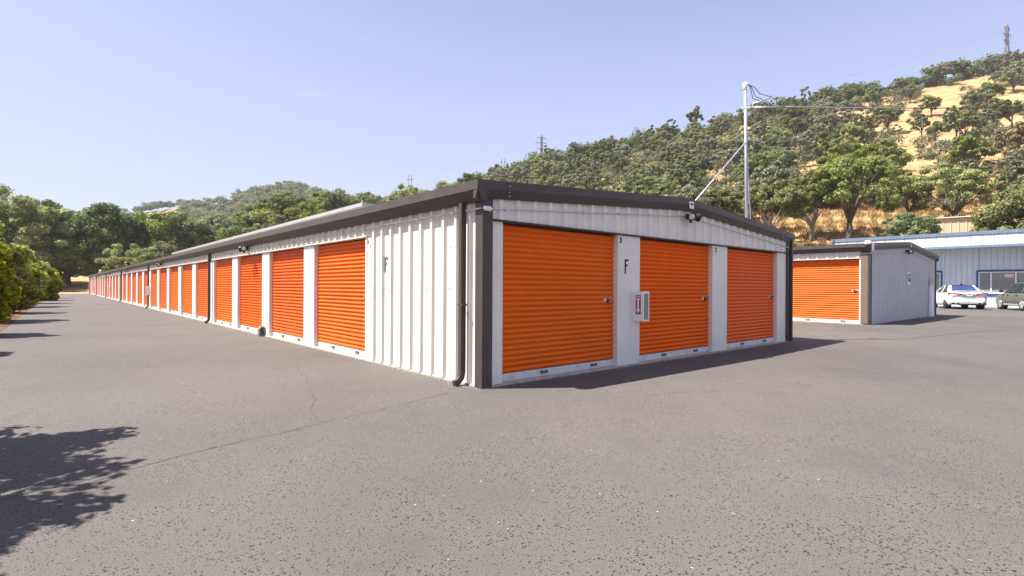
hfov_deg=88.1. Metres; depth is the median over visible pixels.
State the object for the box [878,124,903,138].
oak tree
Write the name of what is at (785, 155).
oak tree
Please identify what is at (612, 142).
oak tree
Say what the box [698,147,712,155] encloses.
oak tree
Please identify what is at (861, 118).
oak tree
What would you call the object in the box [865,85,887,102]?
oak tree
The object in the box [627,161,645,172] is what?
oak tree
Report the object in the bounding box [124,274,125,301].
roll up door
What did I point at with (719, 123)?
oak tree
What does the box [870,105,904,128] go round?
oak tree
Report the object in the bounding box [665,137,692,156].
oak tree
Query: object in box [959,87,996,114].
oak tree
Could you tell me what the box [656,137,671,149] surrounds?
oak tree
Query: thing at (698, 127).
oak tree
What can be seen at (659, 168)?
oak tree
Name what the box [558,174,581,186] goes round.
oak tree
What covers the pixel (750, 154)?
oak tree
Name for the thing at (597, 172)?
oak tree
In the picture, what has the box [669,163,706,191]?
oak tree
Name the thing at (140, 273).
roll up door
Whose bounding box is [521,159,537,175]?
oak tree
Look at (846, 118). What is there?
oak tree
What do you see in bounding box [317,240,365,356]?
roll up door
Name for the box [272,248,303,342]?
roll up door
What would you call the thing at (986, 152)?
oak tree
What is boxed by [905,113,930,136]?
oak tree
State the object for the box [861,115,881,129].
oak tree
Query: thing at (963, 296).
sedan
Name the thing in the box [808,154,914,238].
oak tree
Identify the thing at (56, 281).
hedge bush
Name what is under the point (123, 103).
sky
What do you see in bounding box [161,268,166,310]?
roll up door
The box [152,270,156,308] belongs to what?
roll up door
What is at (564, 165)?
oak tree
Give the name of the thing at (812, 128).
oak tree
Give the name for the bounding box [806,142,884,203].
oak tree
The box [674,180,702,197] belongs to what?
oak tree
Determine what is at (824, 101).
oak tree
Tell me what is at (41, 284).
hedge bush
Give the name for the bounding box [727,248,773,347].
roll up door
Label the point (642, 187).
oak tree
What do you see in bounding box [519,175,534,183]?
oak tree
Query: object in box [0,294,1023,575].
asphalt lot
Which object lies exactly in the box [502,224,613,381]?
roll up door
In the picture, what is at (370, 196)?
oak tree
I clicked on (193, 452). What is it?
pavement seam
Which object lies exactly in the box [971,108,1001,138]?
oak tree
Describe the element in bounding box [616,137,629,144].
oak tree
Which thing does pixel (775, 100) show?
oak tree
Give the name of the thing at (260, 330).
bait box
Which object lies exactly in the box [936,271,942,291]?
window
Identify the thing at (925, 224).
bush
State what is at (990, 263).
office building
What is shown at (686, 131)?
oak tree
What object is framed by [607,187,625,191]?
oak tree
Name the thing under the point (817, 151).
oak tree
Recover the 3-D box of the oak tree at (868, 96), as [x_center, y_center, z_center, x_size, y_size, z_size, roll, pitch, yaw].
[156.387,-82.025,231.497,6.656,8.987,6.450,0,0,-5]
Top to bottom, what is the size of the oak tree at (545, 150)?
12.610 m
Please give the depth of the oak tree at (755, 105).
249.66 m
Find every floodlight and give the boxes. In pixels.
[238,246,248,252]
[685,212,701,222]
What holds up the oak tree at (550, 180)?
on the terrain at (949, 94)
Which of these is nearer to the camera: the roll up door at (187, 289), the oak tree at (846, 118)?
the roll up door at (187, 289)
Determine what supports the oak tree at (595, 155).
on the terrain at (949, 94)
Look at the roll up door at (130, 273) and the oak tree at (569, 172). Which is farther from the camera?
the oak tree at (569, 172)
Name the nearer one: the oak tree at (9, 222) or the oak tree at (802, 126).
the oak tree at (9, 222)
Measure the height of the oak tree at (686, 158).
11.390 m
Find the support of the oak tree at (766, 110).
on the terrain at (949, 94)
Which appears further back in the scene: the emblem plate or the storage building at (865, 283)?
the storage building at (865, 283)
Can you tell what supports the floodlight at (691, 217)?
attached to the storage building at (480, 283)
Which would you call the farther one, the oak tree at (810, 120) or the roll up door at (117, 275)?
the oak tree at (810, 120)
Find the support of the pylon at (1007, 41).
on the terrain at (949, 94)
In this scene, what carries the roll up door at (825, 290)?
in the storage building at (865, 283)
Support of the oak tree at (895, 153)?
on the terrain at (949, 94)
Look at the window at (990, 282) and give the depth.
35.10 m
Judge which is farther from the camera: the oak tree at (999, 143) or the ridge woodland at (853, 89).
the ridge woodland at (853, 89)
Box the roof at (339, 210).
[172,202,374,253]
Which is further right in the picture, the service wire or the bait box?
the service wire
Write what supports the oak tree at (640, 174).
on the terrain at (949, 94)
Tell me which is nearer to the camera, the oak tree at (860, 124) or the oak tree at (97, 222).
the oak tree at (97, 222)
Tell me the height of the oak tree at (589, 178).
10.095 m
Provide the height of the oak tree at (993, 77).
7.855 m
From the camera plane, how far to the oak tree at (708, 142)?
182.77 m
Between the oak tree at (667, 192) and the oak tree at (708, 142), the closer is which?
the oak tree at (667, 192)
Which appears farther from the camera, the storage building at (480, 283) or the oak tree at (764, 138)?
the oak tree at (764, 138)
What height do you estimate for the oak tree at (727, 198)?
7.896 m
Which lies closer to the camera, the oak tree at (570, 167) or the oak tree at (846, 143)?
the oak tree at (846, 143)
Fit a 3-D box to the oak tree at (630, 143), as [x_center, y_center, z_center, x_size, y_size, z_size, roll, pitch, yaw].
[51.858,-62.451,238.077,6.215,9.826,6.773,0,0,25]
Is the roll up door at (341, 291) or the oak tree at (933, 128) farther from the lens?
the oak tree at (933, 128)
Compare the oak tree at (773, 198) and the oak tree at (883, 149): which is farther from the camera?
the oak tree at (883, 149)
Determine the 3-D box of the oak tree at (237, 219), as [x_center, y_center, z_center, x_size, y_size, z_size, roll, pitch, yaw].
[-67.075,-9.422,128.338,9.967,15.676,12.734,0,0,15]
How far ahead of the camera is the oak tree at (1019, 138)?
96.28 m
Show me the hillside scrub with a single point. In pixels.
(730, 171)
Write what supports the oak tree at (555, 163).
on the terrain at (949, 94)
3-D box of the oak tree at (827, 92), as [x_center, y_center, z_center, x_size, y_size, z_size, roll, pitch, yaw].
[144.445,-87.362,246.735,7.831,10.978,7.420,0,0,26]
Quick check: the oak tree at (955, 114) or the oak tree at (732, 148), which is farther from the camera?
the oak tree at (732, 148)
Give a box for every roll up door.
[117,275,118,299]
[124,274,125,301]
[129,273,130,302]
[133,273,135,303]
[139,272,141,304]
[145,271,146,306]
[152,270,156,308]
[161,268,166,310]
[171,267,177,313]
[183,265,191,316]
[198,262,207,319]
[216,259,231,325]
[240,254,261,331]
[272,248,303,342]
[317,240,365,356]
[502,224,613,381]
[639,239,708,360]
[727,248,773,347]
[793,259,858,322]
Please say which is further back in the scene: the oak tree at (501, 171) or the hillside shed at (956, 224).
the oak tree at (501, 171)
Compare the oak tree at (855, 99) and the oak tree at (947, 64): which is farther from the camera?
the oak tree at (947, 64)
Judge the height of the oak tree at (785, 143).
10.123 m
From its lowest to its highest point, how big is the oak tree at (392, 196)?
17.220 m
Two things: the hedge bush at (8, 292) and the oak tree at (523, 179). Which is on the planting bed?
the hedge bush at (8, 292)
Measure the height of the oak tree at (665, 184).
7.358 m
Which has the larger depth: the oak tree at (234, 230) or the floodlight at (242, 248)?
the oak tree at (234, 230)
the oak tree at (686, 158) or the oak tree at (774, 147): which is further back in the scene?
the oak tree at (686, 158)
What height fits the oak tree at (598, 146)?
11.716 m
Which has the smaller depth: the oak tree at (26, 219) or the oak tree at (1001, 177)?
the oak tree at (1001, 177)
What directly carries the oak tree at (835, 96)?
on the terrain at (949, 94)
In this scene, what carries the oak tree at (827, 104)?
on the terrain at (949, 94)
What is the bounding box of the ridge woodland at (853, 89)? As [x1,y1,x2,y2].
[475,52,1013,179]
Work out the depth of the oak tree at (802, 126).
180.85 m
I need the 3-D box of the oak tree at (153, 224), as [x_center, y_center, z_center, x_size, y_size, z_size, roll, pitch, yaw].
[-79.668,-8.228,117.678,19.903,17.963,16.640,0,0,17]
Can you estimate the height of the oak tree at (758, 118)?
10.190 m
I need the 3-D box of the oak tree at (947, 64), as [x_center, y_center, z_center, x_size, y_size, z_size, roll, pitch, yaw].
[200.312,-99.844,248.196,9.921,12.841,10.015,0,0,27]
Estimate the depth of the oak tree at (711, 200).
79.66 m
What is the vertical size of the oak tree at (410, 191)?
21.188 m
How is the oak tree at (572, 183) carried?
on the terrain at (949, 94)
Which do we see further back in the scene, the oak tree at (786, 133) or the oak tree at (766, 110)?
the oak tree at (766, 110)
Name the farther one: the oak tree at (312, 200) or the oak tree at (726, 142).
the oak tree at (726, 142)
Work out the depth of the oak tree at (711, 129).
201.89 m
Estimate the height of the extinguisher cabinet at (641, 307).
0.490 m
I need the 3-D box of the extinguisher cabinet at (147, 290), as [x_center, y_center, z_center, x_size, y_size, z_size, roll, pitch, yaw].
[-20.480,0.154,29.738,0.214,0.490,0.176,0,0,-41]
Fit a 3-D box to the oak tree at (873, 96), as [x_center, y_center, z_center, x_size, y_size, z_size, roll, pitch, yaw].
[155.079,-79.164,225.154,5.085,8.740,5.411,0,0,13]
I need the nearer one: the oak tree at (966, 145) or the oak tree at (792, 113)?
the oak tree at (966, 145)
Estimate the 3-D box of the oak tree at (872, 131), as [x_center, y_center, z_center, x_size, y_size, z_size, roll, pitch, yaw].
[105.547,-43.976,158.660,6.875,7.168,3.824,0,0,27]
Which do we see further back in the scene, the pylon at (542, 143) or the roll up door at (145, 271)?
the pylon at (542, 143)
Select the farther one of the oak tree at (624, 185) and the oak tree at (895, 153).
the oak tree at (624, 185)
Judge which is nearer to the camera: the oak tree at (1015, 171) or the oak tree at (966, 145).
the oak tree at (1015, 171)
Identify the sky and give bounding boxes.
[0,0,1023,212]
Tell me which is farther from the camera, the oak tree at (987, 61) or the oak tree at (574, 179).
the oak tree at (987, 61)
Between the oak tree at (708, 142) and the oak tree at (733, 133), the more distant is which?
the oak tree at (733, 133)
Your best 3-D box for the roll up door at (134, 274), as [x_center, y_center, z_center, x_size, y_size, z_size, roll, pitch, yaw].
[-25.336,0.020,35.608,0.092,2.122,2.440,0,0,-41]
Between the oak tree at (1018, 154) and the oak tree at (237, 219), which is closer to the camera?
the oak tree at (1018, 154)
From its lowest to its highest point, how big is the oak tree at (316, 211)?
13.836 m
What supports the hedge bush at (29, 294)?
on the planting bed
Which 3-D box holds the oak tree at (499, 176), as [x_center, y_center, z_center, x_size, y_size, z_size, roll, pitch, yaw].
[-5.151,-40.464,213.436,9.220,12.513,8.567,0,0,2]
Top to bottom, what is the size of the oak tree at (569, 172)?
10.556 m
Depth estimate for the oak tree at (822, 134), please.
155.46 m
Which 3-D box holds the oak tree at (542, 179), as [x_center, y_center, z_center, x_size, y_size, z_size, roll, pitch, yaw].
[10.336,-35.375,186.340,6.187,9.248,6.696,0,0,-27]
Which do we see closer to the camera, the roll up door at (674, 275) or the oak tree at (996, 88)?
the roll up door at (674, 275)
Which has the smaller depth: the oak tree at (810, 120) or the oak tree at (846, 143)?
the oak tree at (846, 143)
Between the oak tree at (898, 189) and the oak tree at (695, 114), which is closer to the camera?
the oak tree at (898, 189)
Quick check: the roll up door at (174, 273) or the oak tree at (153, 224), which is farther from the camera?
the oak tree at (153, 224)
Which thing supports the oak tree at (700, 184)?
on the terrain at (949, 94)
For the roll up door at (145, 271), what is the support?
in the storage building at (480, 283)
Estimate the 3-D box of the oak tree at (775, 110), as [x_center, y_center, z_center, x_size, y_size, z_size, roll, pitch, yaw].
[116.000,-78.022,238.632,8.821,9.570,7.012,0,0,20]
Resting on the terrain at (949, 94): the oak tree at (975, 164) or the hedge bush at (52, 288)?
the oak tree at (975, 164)
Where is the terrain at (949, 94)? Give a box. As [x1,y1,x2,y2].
[57,71,1023,293]
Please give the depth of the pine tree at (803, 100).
225.72 m
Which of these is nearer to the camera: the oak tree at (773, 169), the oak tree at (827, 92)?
the oak tree at (773, 169)
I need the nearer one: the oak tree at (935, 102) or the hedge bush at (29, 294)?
the hedge bush at (29, 294)
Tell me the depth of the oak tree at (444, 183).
174.11 m
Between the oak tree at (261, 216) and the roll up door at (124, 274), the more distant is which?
the oak tree at (261, 216)
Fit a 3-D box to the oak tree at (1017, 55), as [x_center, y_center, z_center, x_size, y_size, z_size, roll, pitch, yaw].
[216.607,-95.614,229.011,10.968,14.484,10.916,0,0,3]
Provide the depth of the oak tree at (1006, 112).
154.29 m
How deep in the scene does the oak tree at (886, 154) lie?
99.99 m
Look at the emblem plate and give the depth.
9.87 m
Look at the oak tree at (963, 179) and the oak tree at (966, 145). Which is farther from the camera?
the oak tree at (966, 145)
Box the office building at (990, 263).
[831,228,1023,307]
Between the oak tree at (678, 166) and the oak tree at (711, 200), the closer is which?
the oak tree at (711, 200)
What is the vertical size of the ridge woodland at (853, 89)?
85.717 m
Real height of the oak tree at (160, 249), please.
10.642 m
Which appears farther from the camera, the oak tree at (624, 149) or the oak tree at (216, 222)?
the oak tree at (624, 149)
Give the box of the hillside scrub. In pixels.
[513,71,1023,220]
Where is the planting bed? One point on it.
(17, 314)
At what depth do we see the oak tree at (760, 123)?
207.62 m
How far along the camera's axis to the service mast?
13.25 m
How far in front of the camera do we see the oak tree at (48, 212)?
100.43 m
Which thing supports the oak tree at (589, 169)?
on the terrain at (949, 94)
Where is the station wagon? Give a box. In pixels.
[995,281,1023,310]
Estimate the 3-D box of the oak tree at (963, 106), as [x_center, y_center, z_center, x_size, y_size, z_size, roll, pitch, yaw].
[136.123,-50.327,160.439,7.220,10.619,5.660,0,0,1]
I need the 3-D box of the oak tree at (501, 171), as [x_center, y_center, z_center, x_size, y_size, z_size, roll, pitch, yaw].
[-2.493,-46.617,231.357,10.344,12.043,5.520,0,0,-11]
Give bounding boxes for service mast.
[696,82,785,218]
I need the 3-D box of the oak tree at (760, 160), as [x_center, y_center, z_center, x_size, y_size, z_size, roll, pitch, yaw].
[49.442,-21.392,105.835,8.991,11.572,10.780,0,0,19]
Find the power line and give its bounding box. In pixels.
[424,30,1007,173]
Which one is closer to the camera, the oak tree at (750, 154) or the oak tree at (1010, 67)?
the oak tree at (750, 154)
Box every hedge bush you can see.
[0,221,34,301]
[0,241,21,322]
[8,260,47,311]
[28,250,52,305]
[37,265,58,302]
[43,268,65,300]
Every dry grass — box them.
[61,283,88,291]
[756,187,998,246]
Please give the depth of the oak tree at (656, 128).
235.86 m
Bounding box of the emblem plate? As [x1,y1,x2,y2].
[689,201,693,208]
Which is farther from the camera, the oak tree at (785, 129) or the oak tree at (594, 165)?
the oak tree at (594, 165)
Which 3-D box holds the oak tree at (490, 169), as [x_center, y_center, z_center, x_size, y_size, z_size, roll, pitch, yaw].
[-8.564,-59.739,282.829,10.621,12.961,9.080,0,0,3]
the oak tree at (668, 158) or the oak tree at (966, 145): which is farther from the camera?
the oak tree at (668, 158)
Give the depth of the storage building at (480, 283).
8.89 m
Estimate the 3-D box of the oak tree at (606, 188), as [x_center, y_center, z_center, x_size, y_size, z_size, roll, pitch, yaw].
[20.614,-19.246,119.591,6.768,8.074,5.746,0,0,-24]
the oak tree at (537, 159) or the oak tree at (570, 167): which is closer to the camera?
the oak tree at (570, 167)
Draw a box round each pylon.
[536,134,546,153]
[1002,22,1011,59]
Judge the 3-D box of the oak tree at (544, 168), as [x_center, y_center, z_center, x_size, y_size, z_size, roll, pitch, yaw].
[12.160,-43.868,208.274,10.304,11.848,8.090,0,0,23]
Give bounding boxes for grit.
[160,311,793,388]
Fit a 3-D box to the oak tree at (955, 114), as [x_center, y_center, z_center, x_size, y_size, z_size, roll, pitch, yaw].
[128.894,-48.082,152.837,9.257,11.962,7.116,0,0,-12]
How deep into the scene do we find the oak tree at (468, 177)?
176.76 m
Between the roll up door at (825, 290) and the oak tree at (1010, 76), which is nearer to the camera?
the roll up door at (825, 290)
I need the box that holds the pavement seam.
[4,393,445,498]
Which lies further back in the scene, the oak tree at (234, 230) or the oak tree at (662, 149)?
the oak tree at (662, 149)
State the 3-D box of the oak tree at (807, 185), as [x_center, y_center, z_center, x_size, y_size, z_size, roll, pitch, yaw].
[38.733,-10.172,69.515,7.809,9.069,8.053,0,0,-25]
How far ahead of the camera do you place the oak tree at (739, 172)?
129.79 m
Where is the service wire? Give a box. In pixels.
[786,106,1023,108]
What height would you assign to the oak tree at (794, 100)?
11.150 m
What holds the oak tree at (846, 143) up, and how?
on the terrain at (949, 94)
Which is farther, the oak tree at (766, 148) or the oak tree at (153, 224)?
the oak tree at (766, 148)
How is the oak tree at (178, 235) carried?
on the terrain at (949, 94)
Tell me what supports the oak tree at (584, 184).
on the terrain at (949, 94)
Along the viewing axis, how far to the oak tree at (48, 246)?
102.86 m
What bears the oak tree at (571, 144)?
on the terrain at (949, 94)
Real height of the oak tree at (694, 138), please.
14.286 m
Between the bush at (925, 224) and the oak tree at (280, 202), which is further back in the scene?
the oak tree at (280, 202)
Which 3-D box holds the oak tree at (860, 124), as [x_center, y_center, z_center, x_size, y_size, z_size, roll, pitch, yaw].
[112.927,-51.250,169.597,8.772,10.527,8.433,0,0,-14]
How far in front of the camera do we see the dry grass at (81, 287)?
105.06 m
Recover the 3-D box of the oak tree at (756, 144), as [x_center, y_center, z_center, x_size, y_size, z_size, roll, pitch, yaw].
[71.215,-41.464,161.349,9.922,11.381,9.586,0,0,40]
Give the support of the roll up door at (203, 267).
in the storage building at (480, 283)
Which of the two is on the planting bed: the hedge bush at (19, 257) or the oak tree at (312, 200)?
the hedge bush at (19, 257)
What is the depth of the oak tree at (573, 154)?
231.63 m
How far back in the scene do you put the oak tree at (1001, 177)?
78.09 m
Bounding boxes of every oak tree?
[0,183,108,277]
[0,212,32,245]
[3,213,108,285]
[20,235,112,288]
[54,202,150,270]
[94,243,156,272]
[124,241,176,263]
[125,211,202,254]
[145,210,217,248]
[192,215,232,245]
[214,222,260,239]
[222,216,252,228]
[231,204,277,227]
[253,192,311,222]
[260,213,290,228]
[269,203,323,225]
[280,192,336,212]
[306,209,325,216]
[311,187,369,213]
[355,192,386,203]
[386,193,402,200]
[390,183,426,196]
[436,177,462,186]
[456,173,482,183]
[488,164,502,175]
[489,173,507,181]
[495,167,515,178]
[508,166,529,180]
[513,176,533,183]
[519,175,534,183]
[520,162,536,176]
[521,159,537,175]
[529,156,551,173]
[531,161,551,184]
[534,174,549,184]
[540,145,553,153]
[546,176,561,185]
[548,150,567,162]
[548,164,564,176]
[550,161,559,169]
[553,178,583,187]
[556,162,567,177]
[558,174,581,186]
[560,166,578,179]
[563,173,581,184]
[565,155,590,172]
[566,151,578,162]
[567,142,581,151]
[572,154,589,167]
[573,164,591,177]
[576,178,589,188]
[578,172,596,188]
[589,173,613,189]
[590,139,606,161]
[590,160,602,170]
[591,148,605,160]
[593,169,602,179]
[595,186,614,190]
[599,151,614,165]
[602,135,617,153]
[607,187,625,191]
[608,148,620,173]
[612,157,628,177]
[613,142,631,156]
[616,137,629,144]
[620,138,634,149]
[621,175,635,191]
[622,179,665,194]
[626,156,644,166]
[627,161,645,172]
[628,169,650,182]
[633,176,662,191]
[638,138,658,163]
[644,124,664,140]
[645,162,664,177]
[651,130,674,146]
[652,180,674,194]
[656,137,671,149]
[658,146,678,160]
[659,119,677,132]
[659,146,688,168]
[663,189,686,197]
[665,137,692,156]
[667,160,697,178]
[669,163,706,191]
[674,148,696,168]
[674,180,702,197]
[678,173,704,186]
[680,128,692,138]
[685,105,703,123]
[686,188,721,208]
[687,129,714,149]
[691,124,705,132]
[691,155,714,172]
[695,134,718,150]
[698,125,720,140]
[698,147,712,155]
[703,188,744,213]
[707,115,722,123]
[710,148,740,176]
[714,117,732,134]
[722,134,738,148]
[724,146,743,157]
[729,133,763,155]
[731,127,749,134]
[734,162,755,176]
[735,153,782,188]
[741,176,789,223]
[742,149,754,159]
[744,179,813,226]
[747,102,768,112]
[747,111,764,126]
[749,120,771,139]
[749,160,792,185]
[751,120,767,131]
[752,103,774,117]
[759,140,782,152]
[761,127,793,146]
[761,130,785,145]
[762,104,779,115]
[763,137,792,149]
[763,148,799,167]
[770,96,781,104]
[770,127,792,139]
[771,145,787,150]
[773,117,810,147]
[780,104,812,121]
[782,96,800,110]
[782,177,841,239]
[790,130,815,158]
[804,110,820,125]
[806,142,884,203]
[808,124,826,136]
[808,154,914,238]
[809,138,845,162]
[811,101,838,115]
[813,88,831,100]
[813,97,830,111]
[813,109,839,130]
[814,118,843,152]
[824,134,861,154]
[825,108,852,129]
[831,92,844,110]
[836,95,867,123]
[839,123,871,142]
[849,139,912,200]
[850,112,864,122]
[852,111,880,126]
[858,128,877,143]
[860,89,877,104]
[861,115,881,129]
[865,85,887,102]
[869,92,882,103]
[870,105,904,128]
[877,145,905,152]
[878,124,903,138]
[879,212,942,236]
[882,147,914,177]
[884,172,934,211]
[901,84,919,103]
[902,161,998,216]
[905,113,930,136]
[917,95,942,116]
[924,120,950,143]
[926,61,952,85]
[939,107,981,135]
[942,100,977,136]
[944,134,987,164]
[944,158,992,191]
[945,60,965,75]
[955,105,976,134]
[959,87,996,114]
[960,137,997,160]
[968,180,1023,231]
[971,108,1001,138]
[975,93,1013,129]
[976,82,1005,97]
[982,54,1003,71]
[986,172,1016,191]
[987,71,1001,82]
[989,129,1022,166]
[993,49,1023,73]
[995,148,1023,167]
[1000,61,1023,93]
[1001,100,1023,127]
[1001,121,1023,154]
[1004,158,1023,183]
[1007,59,1023,85]
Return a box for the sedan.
[936,284,987,308]
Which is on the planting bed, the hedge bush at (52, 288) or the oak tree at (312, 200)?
the hedge bush at (52, 288)
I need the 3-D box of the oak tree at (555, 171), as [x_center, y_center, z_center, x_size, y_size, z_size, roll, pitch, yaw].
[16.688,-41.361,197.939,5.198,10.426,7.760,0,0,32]
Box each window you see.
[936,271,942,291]
[976,269,1023,295]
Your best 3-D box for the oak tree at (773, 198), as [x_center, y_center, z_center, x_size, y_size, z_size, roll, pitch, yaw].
[31.792,-8.364,62.775,8.308,9.513,6.476,0,0,-16]
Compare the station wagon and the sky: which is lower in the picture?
the station wagon
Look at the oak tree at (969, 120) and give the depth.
144.80 m
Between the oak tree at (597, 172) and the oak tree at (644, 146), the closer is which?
the oak tree at (597, 172)
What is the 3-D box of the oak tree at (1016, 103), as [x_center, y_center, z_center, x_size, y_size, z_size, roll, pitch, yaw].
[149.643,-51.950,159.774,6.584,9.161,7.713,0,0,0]
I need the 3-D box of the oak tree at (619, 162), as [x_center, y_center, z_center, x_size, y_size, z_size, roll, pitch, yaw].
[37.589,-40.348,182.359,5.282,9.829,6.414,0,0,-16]
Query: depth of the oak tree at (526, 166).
228.99 m
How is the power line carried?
hanging from the pylon at (1007, 41)
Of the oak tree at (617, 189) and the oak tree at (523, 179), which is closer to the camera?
the oak tree at (617, 189)
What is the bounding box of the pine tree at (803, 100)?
[799,86,811,115]
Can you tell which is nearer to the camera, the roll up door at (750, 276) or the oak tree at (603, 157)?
the roll up door at (750, 276)
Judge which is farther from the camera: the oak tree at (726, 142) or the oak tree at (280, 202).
the oak tree at (726, 142)
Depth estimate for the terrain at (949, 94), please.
174.09 m
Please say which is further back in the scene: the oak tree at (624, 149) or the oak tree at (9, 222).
the oak tree at (624, 149)
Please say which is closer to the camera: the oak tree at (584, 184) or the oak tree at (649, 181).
the oak tree at (649, 181)
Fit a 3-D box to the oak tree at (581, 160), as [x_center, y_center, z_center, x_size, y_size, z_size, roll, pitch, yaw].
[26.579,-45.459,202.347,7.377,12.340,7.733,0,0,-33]
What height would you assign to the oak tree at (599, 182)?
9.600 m
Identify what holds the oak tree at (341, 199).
on the terrain at (949, 94)
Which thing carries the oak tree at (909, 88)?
on the terrain at (949, 94)
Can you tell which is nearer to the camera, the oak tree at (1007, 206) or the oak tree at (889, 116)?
the oak tree at (1007, 206)
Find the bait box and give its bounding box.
[257,326,264,335]
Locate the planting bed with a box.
[0,300,43,331]
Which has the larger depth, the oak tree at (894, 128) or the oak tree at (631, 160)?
the oak tree at (631, 160)
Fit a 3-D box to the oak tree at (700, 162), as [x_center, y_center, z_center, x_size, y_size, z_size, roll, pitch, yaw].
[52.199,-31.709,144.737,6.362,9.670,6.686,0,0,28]
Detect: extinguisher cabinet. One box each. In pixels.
[145,286,149,294]
[633,291,648,320]
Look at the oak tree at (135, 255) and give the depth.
94.82 m
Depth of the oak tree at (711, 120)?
241.84 m
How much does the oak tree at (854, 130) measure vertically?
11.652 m
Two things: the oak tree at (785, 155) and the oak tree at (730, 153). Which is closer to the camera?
the oak tree at (785, 155)
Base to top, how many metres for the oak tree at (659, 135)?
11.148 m
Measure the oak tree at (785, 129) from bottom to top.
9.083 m
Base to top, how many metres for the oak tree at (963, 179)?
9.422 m
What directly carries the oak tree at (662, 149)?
on the terrain at (949, 94)
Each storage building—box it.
[88,179,794,388]
[793,240,938,324]
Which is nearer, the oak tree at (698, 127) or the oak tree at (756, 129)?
the oak tree at (756, 129)
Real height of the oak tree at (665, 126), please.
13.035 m
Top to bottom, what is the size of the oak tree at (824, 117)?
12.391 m
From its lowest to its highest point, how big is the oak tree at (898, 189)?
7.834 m
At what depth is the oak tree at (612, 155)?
193.41 m
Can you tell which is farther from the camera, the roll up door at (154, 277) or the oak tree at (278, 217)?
the oak tree at (278, 217)
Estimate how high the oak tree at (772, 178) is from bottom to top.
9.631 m
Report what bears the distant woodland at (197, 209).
on the terrain at (949, 94)
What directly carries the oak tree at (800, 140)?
on the terrain at (949, 94)
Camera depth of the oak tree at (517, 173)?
217.50 m
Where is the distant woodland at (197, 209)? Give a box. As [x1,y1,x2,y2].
[77,180,388,246]
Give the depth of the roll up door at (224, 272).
17.29 m
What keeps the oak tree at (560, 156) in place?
on the terrain at (949, 94)
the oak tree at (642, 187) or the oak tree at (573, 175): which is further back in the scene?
the oak tree at (573, 175)
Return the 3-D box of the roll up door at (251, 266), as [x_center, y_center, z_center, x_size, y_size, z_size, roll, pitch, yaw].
[-7.319,0.149,14.899,0.092,2.122,2.440,0,0,-41]
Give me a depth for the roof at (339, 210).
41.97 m
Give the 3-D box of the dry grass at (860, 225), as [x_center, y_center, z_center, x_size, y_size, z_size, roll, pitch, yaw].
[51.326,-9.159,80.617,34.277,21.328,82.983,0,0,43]
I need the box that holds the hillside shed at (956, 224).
[888,215,976,233]
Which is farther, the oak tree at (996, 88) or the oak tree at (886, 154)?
the oak tree at (996, 88)
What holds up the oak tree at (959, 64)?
on the terrain at (949, 94)
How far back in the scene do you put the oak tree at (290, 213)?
117.61 m

